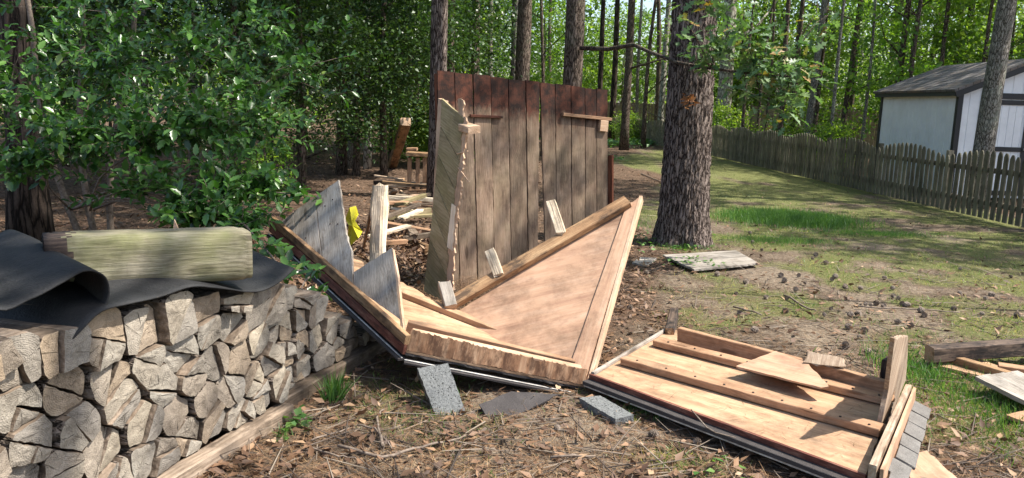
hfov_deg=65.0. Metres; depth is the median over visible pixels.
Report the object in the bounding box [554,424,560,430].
pine cone
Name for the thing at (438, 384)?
concrete block
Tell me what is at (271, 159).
slim tree
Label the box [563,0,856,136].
oak tree
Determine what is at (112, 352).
firewood log
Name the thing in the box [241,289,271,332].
firewood log
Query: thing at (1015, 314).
pine cone
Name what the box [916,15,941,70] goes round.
oak tree
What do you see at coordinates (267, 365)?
firewood log
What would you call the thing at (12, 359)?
firewood log
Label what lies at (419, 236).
broken board
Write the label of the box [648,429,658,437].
pine cone
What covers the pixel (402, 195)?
broken board
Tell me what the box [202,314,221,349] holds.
firewood log
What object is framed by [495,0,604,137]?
young tree
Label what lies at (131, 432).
firewood log
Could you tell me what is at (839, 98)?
young tree
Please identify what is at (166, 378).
firewood log
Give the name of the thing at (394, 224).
broken board
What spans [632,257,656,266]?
plank scrap
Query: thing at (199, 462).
timber rail
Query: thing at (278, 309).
firewood log
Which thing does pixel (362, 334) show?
firewood log
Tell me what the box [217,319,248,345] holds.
firewood log
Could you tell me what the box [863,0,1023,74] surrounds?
young tree
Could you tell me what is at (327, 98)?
holly tree
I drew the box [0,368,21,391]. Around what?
firewood log
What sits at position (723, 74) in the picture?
beech tree
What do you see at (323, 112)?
holly tree
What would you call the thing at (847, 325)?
pine cone
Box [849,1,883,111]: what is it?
oak tree
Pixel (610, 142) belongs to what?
weeds
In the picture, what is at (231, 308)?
firewood log
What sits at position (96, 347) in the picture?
firewood log
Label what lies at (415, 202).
debris board
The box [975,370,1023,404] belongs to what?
plank platform
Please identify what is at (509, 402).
shingle scrap
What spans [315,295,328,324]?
firewood log
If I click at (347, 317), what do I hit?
firewood log
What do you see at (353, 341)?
firewood log
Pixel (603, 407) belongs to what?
concrete block
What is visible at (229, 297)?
firewood log
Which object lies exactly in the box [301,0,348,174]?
maple tree
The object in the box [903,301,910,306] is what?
pine cone
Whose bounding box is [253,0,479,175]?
holly tree
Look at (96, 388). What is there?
firewood log
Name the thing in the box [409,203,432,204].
broken board
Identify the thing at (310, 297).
firewood log
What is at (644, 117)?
slim tree
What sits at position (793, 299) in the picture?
stick
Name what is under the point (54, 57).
cedar tree
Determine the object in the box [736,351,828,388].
plywood scrap
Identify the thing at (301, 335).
firewood log
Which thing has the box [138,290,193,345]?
firewood log
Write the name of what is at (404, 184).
broken board
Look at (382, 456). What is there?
stick
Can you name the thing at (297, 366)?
firewood log
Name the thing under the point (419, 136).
green bush
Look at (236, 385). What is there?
firewood log
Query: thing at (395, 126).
green bush
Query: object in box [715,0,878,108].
young tree
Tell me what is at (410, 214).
broken board
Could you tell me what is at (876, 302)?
pine cone
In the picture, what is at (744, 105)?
slim tree
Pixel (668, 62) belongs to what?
slim tree
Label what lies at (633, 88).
woods
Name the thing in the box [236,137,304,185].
green bush
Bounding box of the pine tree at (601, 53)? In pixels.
[597,0,605,88]
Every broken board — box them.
[368,224,411,236]
[374,175,403,179]
[375,183,425,187]
[382,181,425,187]
[386,239,407,245]
[387,221,429,232]
[388,195,432,201]
[388,202,420,218]
[389,193,426,208]
[389,201,408,204]
[390,188,397,194]
[393,194,412,196]
[393,202,409,205]
[396,213,431,219]
[398,209,423,219]
[403,232,429,240]
[407,228,417,235]
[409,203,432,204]
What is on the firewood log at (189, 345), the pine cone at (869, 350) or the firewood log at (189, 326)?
the firewood log at (189, 326)
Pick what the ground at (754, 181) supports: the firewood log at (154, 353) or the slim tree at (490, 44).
the slim tree at (490, 44)
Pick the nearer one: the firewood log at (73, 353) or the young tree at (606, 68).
the firewood log at (73, 353)
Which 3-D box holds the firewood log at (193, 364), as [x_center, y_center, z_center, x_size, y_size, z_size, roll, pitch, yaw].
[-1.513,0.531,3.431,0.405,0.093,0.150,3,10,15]
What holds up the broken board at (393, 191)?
on the broken board at (402, 195)
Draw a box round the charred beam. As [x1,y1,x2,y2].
[924,338,1023,362]
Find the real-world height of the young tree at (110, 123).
8.536 m
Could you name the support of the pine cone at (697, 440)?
on the ground at (754, 181)
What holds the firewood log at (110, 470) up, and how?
on the timber rail at (199, 462)
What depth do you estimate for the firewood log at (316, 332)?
4.48 m
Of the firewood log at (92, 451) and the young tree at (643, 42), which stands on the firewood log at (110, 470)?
the firewood log at (92, 451)
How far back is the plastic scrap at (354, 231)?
6.40 m
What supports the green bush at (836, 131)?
on the ground at (754, 181)
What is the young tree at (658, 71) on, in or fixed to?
on the ground at (754, 181)
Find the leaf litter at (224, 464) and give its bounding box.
[0,138,1023,477]
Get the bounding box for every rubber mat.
[0,229,109,314]
[0,250,293,338]
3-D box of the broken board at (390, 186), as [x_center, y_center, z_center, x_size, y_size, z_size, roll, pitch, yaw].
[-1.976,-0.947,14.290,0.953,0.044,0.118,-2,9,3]
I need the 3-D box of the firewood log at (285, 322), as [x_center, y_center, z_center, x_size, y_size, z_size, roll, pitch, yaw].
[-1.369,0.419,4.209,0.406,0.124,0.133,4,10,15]
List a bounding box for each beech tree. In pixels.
[715,0,777,124]
[880,1,902,86]
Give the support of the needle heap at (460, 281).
on the ground at (754, 181)
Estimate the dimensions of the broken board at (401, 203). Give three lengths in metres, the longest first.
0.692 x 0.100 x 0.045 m
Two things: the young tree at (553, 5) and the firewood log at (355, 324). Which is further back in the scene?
the young tree at (553, 5)
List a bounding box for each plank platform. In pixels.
[663,250,757,270]
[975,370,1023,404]
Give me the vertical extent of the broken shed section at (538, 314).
1.057 m
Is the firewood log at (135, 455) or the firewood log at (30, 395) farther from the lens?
the firewood log at (135, 455)
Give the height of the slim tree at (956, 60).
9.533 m
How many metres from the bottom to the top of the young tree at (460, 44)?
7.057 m
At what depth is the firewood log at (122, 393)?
2.99 m
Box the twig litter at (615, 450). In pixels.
[3,182,1023,477]
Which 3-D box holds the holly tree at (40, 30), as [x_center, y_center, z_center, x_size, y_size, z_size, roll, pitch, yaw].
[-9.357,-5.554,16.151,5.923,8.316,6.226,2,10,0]
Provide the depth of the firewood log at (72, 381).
2.80 m
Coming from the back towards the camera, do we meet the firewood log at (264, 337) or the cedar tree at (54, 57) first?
the cedar tree at (54, 57)
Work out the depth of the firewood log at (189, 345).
3.33 m
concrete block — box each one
[417,363,464,414]
[579,396,633,425]
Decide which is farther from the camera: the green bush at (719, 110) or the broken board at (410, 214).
the green bush at (719, 110)
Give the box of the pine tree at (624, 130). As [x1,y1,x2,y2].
[619,0,662,149]
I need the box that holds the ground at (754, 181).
[0,95,1023,477]
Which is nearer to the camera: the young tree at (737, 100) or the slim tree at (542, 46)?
the slim tree at (542, 46)
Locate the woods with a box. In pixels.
[0,0,1023,131]
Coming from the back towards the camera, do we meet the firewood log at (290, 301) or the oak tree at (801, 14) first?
the oak tree at (801, 14)
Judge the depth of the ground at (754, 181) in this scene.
7.62 m
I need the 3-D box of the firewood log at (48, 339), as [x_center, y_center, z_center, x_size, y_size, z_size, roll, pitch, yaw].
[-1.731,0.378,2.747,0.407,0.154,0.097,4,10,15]
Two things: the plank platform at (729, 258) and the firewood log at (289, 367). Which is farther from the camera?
the plank platform at (729, 258)
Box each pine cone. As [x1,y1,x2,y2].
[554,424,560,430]
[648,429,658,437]
[693,437,701,444]
[751,326,758,332]
[841,341,849,348]
[844,323,851,329]
[847,311,853,316]
[854,310,861,316]
[860,327,868,333]
[864,348,872,354]
[873,300,879,305]
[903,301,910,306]
[917,307,924,312]
[950,305,957,310]
[1013,311,1020,317]
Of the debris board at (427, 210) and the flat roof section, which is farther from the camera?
the debris board at (427, 210)
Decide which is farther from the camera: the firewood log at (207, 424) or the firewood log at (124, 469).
the firewood log at (207, 424)
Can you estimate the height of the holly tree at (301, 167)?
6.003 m
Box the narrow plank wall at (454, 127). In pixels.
[424,98,479,299]
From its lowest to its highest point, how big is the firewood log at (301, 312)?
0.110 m
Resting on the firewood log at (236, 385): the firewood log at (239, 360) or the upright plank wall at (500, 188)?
the firewood log at (239, 360)
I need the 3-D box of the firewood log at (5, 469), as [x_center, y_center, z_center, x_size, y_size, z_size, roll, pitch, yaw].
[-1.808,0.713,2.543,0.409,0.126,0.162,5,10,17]
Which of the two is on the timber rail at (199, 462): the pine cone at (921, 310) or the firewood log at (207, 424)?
the firewood log at (207, 424)
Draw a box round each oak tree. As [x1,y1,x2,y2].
[510,0,517,79]
[515,0,531,171]
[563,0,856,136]
[740,1,766,127]
[789,0,817,146]
[804,0,827,143]
[811,0,839,135]
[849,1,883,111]
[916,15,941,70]
[963,4,974,62]
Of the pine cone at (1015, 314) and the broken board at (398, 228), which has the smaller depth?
the pine cone at (1015, 314)
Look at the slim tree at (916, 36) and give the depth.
21.32 m
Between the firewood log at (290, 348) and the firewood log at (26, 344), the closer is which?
the firewood log at (26, 344)
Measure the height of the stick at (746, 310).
0.023 m
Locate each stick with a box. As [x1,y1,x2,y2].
[307,445,356,458]
[311,427,351,440]
[337,434,466,458]
[357,424,391,447]
[376,409,384,447]
[550,454,594,458]
[733,306,761,314]
[783,294,815,310]
[858,305,959,312]
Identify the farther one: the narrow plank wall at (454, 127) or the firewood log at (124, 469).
the narrow plank wall at (454, 127)
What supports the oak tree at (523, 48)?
on the ground at (754, 181)
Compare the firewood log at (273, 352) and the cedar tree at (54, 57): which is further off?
the cedar tree at (54, 57)
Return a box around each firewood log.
[0,318,91,372]
[0,323,58,379]
[0,327,40,382]
[0,337,23,375]
[0,354,4,381]
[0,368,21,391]
[0,385,21,433]
[0,413,51,446]
[0,439,52,462]
[0,440,36,467]
[0,446,11,477]
[8,463,38,477]
[10,406,38,431]
[17,382,41,406]
[17,382,82,415]
[28,304,125,341]
[29,443,84,477]
[35,367,84,394]
[45,415,88,450]
[52,459,84,477]
[61,401,100,441]
[67,425,106,477]
[77,363,112,405]
[78,337,125,371]
[79,338,103,367]
[91,378,137,422]
[98,461,118,477]
[99,427,119,471]
[101,388,140,427]
[106,399,151,446]
[107,360,129,397]
[110,305,148,354]
[112,455,133,477]
[116,443,149,477]
[120,356,161,389]
[123,343,166,366]
[129,303,157,351]
[136,441,155,477]
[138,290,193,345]
[139,363,177,389]
[140,389,176,407]
[141,403,164,442]
[148,446,180,476]
[153,435,177,455]
[156,373,206,396]
[160,395,187,435]
[163,351,190,372]
[165,335,198,354]
[167,301,197,345]
[169,436,186,455]
[173,436,201,456]
[174,354,206,375]
[174,400,225,443]
[176,416,198,438]
[178,381,217,417]
[184,287,219,322]
[185,345,219,380]
[192,287,253,304]
[193,316,215,349]
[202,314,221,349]
[206,375,234,407]
[209,409,225,438]
[211,341,229,374]
[214,310,242,341]
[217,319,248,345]
[220,304,239,312]
[221,398,244,430]
[222,374,245,403]
[226,340,250,374]
[228,361,259,394]
[231,304,252,312]
[233,412,247,427]
[240,399,255,418]
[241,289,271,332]
[243,378,270,399]
[243,381,262,396]
[244,395,265,414]
[246,322,264,355]
[250,323,269,357]
[250,355,278,375]
[251,360,263,382]
[259,341,285,365]
[262,391,269,407]
[264,284,287,324]
[264,365,285,398]
[267,318,281,328]
[268,283,279,310]
[269,324,278,342]
[270,370,291,402]
[275,341,285,349]
[277,325,291,340]
[277,340,296,355]
[278,311,291,330]
[279,338,303,360]
[280,283,297,300]
[284,355,292,366]
[285,365,293,381]
[287,295,294,309]
[287,309,307,331]
[290,354,310,376]
[291,329,307,346]
[292,308,304,319]
[293,298,310,309]
[293,371,303,382]
[294,288,320,304]
[296,302,316,328]
[302,360,310,377]
[303,341,334,371]
[304,330,317,352]
[306,323,321,346]
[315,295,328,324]
[318,311,341,334]
[322,319,338,343]
[329,336,344,349]
[334,344,351,361]
[337,318,351,339]
[340,315,354,328]
[345,326,356,339]
[345,336,357,350]
[352,322,370,335]
[356,328,367,345]
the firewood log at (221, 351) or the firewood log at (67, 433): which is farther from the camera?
the firewood log at (221, 351)
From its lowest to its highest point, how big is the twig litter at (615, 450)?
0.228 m
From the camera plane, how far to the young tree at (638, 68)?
42.59 m
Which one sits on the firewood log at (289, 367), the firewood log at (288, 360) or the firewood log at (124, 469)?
the firewood log at (288, 360)
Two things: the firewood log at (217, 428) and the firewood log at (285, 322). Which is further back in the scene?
the firewood log at (285, 322)
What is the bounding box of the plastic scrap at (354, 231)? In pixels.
[346,206,361,244]
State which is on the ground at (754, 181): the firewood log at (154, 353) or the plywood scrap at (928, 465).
the plywood scrap at (928, 465)
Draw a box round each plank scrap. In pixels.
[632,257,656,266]
[1007,411,1023,423]
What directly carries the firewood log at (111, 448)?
on the firewood log at (110, 470)
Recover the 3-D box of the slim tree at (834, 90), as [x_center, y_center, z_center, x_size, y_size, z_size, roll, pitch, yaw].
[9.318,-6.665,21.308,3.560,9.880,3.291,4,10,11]
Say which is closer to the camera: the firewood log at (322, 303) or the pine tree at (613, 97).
the firewood log at (322, 303)
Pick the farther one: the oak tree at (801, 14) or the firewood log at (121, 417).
the oak tree at (801, 14)
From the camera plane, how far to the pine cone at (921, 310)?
6.57 m
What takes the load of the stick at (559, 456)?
on the ground at (754, 181)
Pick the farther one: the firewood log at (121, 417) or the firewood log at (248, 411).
the firewood log at (248, 411)
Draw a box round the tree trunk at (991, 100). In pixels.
[961,0,1016,208]
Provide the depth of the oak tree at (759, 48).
34.95 m
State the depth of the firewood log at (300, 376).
4.33 m
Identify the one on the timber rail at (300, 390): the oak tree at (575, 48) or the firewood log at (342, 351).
the firewood log at (342, 351)
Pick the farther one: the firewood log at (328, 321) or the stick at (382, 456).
the firewood log at (328, 321)
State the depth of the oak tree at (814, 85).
23.42 m
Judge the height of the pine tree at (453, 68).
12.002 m
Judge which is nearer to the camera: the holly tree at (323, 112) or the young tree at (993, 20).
the holly tree at (323, 112)
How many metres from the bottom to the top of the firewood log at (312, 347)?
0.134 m
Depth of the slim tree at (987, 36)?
21.34 m
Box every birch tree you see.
[363,0,371,168]
[657,0,671,137]
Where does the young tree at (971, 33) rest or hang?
on the ground at (754, 181)
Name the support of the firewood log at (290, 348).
on the firewood log at (288, 360)
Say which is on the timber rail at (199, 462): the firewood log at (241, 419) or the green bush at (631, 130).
the firewood log at (241, 419)
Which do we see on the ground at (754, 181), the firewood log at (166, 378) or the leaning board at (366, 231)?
the leaning board at (366, 231)
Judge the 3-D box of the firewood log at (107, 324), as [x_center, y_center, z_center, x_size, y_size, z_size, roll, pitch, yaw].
[-1.667,0.308,2.970,0.415,0.156,0.176,5,10,15]
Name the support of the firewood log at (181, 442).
on the timber rail at (199, 462)
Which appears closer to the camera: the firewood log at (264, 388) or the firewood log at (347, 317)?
the firewood log at (264, 388)
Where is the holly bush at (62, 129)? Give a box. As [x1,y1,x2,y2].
[0,0,359,300]
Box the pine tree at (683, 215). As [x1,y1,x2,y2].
[651,0,717,248]
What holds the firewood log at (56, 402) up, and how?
on the firewood log at (67, 433)
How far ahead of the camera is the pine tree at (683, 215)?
9.21 m
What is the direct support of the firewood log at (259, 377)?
on the firewood log at (255, 387)
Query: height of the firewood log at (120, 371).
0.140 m
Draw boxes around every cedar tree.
[0,0,54,240]
[1,0,117,112]
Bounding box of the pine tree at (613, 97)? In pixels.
[607,0,619,139]
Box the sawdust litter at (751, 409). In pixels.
[611,340,873,457]
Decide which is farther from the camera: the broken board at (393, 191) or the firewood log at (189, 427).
the broken board at (393, 191)
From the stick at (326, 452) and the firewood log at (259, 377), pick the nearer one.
the stick at (326, 452)
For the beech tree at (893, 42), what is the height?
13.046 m
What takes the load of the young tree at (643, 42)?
on the ground at (754, 181)
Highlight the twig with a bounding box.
[691,409,735,437]
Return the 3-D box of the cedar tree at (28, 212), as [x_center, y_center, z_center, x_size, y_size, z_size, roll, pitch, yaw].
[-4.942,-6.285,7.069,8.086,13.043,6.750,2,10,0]
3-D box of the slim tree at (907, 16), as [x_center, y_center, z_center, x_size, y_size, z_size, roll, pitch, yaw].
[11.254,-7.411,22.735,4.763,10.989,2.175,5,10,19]
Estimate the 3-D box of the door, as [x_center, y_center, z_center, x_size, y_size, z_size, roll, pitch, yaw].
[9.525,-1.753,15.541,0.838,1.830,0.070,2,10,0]
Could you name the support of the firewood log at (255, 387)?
on the firewood log at (264, 388)
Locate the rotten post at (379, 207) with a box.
[369,183,388,261]
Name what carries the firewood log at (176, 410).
on the firewood log at (189, 427)
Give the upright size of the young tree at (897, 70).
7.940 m
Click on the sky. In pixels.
(647, 4)
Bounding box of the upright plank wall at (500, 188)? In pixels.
[434,70,613,291]
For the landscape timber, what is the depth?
3.33 m
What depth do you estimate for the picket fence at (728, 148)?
15.63 m
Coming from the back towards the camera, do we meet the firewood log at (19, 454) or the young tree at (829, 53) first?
the young tree at (829, 53)
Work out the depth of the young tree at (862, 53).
42.59 m
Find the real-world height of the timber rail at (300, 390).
0.084 m
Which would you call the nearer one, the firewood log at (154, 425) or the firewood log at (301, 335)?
the firewood log at (154, 425)
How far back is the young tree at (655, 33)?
42.67 m
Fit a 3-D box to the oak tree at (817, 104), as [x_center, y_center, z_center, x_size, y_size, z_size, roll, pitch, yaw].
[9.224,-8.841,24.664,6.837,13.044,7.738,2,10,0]
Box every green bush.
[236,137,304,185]
[371,88,428,159]
[379,105,474,161]
[608,107,652,140]
[712,95,760,142]
[752,91,861,157]
[788,113,870,169]
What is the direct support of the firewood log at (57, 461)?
on the firewood log at (76, 471)
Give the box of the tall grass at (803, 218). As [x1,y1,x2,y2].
[269,204,1023,467]
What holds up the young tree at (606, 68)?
on the ground at (754, 181)
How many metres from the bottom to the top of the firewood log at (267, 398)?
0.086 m
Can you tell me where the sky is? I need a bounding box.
[56,0,1023,111]
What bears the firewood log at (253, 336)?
on the firewood log at (264, 337)
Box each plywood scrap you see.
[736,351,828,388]
[803,351,845,367]
[909,451,956,477]
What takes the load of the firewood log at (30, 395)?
on the firewood log at (21, 416)
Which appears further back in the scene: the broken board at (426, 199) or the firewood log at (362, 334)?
the broken board at (426, 199)
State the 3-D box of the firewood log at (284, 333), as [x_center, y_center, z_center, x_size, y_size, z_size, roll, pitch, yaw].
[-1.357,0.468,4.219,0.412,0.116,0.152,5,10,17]
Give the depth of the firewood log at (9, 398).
2.56 m
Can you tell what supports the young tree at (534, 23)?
on the ground at (754, 181)
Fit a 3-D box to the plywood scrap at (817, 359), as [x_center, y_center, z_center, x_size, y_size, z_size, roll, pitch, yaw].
[1.712,0.662,4.393,0.219,0.010,0.139,4,23,26]
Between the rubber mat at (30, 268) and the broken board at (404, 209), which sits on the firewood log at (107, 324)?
the rubber mat at (30, 268)
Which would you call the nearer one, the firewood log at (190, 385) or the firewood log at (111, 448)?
the firewood log at (111, 448)
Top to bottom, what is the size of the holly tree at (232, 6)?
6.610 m
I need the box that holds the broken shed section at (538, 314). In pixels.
[265,180,642,392]
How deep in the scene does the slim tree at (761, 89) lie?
28.42 m
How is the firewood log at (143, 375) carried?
on the firewood log at (166, 378)
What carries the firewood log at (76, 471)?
on the firewood log
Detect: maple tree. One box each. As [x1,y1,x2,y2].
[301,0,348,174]
[347,64,352,168]
[470,0,479,158]
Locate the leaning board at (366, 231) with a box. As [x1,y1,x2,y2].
[362,209,370,247]
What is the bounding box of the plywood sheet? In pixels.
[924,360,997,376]
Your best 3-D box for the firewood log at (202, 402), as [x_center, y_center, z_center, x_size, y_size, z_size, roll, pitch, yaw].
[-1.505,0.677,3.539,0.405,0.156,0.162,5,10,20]
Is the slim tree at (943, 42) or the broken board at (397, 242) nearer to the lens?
the broken board at (397, 242)
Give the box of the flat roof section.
[583,308,930,477]
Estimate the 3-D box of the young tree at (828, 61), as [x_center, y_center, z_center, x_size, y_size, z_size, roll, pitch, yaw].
[16.087,-10.960,39.184,3.514,12.778,1.029,4,10,14]
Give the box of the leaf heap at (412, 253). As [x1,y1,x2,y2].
[278,216,430,313]
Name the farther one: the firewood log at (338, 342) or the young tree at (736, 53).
the young tree at (736, 53)
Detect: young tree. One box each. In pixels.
[36,0,108,78]
[36,3,181,126]
[126,0,252,99]
[195,1,359,140]
[317,0,534,116]
[456,0,555,80]
[461,0,565,83]
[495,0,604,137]
[531,4,626,111]
[533,0,551,80]
[562,1,667,112]
[635,0,656,122]
[642,0,746,101]
[654,0,668,137]
[657,0,833,124]
[666,1,758,125]
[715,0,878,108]
[775,0,901,111]
[793,0,1023,138]
[813,0,976,137]
[821,3,865,124]
[857,1,865,106]
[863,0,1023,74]
[888,0,1023,71]
[939,0,1023,57]
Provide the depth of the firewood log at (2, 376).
2.47 m
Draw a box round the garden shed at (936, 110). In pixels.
[873,59,1023,197]
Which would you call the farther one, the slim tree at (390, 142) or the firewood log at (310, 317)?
the slim tree at (390, 142)
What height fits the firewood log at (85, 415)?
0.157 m
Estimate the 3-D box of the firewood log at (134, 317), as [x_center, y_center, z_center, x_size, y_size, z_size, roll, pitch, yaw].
[-1.609,0.338,3.131,0.406,0.178,0.118,4,10,20]
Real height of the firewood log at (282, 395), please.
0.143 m
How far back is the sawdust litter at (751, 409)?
4.15 m
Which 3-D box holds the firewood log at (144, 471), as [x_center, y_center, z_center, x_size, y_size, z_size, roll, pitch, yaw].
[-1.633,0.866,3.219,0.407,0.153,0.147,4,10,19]
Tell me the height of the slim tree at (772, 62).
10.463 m
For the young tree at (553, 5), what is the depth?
42.15 m
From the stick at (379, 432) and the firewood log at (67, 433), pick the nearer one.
the firewood log at (67, 433)
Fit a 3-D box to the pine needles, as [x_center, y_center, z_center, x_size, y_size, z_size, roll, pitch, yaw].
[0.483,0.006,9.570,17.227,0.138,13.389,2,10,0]
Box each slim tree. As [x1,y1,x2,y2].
[122,4,161,173]
[169,4,198,165]
[203,8,293,163]
[358,3,392,160]
[479,1,504,76]
[532,0,599,155]
[621,0,670,147]
[630,11,721,118]
[716,1,812,129]
[741,0,776,127]
[753,0,792,155]
[756,0,834,153]
[805,0,845,137]
[807,0,927,164]
[857,0,909,168]
[872,0,950,82]
[877,0,922,77]
[879,0,929,82]
[925,1,1019,62]
[982,0,1023,61]
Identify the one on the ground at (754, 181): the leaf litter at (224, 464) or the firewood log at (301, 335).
the leaf litter at (224, 464)
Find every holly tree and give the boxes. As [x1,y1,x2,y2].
[0,0,174,137]
[36,0,172,166]
[37,0,183,121]
[87,0,373,174]
[194,0,390,186]
[199,0,408,158]
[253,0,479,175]
[255,2,429,134]
[296,0,498,175]
[356,0,549,144]
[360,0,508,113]
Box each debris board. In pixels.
[373,179,422,187]
[389,208,431,219]
[394,232,428,254]
[398,201,429,206]
[409,189,425,191]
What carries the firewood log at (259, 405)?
on the timber rail
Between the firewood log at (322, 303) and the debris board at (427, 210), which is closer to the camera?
the firewood log at (322, 303)
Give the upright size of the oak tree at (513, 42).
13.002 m
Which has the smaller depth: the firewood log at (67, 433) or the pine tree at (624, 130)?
the firewood log at (67, 433)
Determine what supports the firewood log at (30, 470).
on the firewood log
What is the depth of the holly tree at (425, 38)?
16.24 m
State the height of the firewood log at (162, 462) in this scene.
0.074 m
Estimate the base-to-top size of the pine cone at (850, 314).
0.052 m
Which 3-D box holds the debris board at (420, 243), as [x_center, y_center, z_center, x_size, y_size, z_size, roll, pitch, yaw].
[-1.130,0.036,8.793,0.055,0.102,1.118,-3,9,-28]
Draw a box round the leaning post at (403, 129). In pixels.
[388,118,410,167]
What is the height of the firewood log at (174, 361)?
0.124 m
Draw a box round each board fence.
[607,102,713,131]
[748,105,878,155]
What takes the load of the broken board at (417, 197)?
on the broken board
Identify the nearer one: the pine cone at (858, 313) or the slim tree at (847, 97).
the pine cone at (858, 313)
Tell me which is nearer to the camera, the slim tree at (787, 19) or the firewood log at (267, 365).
the firewood log at (267, 365)
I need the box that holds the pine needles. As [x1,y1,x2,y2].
[1,184,1023,477]
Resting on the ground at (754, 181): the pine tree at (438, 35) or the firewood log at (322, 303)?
the pine tree at (438, 35)
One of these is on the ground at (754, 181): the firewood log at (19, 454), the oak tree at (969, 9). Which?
the oak tree at (969, 9)
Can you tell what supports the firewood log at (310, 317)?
on the firewood log at (312, 347)
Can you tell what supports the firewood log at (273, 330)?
on the firewood log at (273, 352)
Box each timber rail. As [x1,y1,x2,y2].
[152,402,293,477]
[268,341,385,408]
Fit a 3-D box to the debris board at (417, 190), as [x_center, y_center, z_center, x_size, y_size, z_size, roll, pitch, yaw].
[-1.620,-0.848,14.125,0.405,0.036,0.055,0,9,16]
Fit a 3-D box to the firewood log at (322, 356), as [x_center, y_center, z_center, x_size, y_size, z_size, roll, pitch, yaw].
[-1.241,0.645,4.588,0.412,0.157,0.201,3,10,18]
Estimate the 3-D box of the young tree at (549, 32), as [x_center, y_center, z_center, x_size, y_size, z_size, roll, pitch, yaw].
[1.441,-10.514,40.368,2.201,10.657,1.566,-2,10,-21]
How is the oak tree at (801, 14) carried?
on the ground at (754, 181)
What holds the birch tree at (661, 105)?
on the ground at (754, 181)
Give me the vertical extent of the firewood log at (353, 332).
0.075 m
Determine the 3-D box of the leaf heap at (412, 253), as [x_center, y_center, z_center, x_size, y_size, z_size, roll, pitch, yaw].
[-1.342,0.112,8.322,2.486,0.268,6.519,2,10,0]
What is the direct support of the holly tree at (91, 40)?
on the ground at (754, 181)
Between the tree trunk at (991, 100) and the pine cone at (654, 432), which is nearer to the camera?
the pine cone at (654, 432)
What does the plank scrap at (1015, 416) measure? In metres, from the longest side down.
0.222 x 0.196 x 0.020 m
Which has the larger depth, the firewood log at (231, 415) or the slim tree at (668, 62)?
the slim tree at (668, 62)
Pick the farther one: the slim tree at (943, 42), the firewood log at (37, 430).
the slim tree at (943, 42)
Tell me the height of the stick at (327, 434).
0.018 m
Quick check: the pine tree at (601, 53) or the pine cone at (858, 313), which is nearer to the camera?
the pine cone at (858, 313)
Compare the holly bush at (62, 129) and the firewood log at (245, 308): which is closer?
the firewood log at (245, 308)
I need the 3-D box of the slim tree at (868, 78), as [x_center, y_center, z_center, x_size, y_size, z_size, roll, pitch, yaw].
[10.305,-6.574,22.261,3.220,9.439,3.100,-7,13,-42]
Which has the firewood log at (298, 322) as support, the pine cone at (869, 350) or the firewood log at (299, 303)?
the firewood log at (299, 303)
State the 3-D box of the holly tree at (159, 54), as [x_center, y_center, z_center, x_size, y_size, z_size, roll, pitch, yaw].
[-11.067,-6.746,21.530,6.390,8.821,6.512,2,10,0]
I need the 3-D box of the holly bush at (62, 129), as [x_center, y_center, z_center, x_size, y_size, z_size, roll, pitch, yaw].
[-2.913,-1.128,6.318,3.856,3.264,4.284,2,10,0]
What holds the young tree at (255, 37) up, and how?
on the ground at (754, 181)
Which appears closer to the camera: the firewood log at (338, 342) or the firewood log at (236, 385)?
the firewood log at (236, 385)
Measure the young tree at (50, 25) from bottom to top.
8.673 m
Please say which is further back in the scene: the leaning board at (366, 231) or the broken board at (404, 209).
the broken board at (404, 209)
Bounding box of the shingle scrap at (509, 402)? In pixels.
[479,391,561,418]
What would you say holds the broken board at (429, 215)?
on the leaf heap at (412, 253)
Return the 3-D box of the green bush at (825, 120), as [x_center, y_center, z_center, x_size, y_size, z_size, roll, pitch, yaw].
[9.902,-3.631,26.310,4.175,2.433,3.781,2,10,0]
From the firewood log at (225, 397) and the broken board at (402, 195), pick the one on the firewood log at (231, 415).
the firewood log at (225, 397)
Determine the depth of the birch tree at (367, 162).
18.36 m
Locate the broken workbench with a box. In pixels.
[406,147,427,189]
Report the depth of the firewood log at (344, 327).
4.75 m
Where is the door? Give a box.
[991,100,1023,195]
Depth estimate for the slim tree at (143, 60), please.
15.69 m
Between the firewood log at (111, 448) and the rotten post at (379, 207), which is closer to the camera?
the firewood log at (111, 448)
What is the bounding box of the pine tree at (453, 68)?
[447,0,454,71]
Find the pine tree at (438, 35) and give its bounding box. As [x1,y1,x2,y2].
[426,0,447,197]
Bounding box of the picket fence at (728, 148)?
[607,118,1023,227]
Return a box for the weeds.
[275,137,745,477]
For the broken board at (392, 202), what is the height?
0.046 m
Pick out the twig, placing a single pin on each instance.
(709, 428)
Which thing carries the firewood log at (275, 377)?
on the firewood log at (282, 395)
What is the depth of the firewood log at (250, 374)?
3.76 m
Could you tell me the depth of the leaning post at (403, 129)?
16.91 m
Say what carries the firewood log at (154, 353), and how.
on the firewood log at (166, 378)
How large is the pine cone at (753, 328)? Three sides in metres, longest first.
0.058 x 0.058 x 0.057 m
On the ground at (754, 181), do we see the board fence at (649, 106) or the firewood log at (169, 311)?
the board fence at (649, 106)
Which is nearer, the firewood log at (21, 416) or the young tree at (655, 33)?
the firewood log at (21, 416)
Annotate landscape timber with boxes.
[40,226,252,281]
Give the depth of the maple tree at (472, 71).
21.37 m
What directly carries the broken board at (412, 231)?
on the leaf heap at (412, 253)
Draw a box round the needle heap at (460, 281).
[343,271,640,337]
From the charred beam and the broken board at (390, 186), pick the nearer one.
the charred beam
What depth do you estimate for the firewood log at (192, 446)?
3.41 m

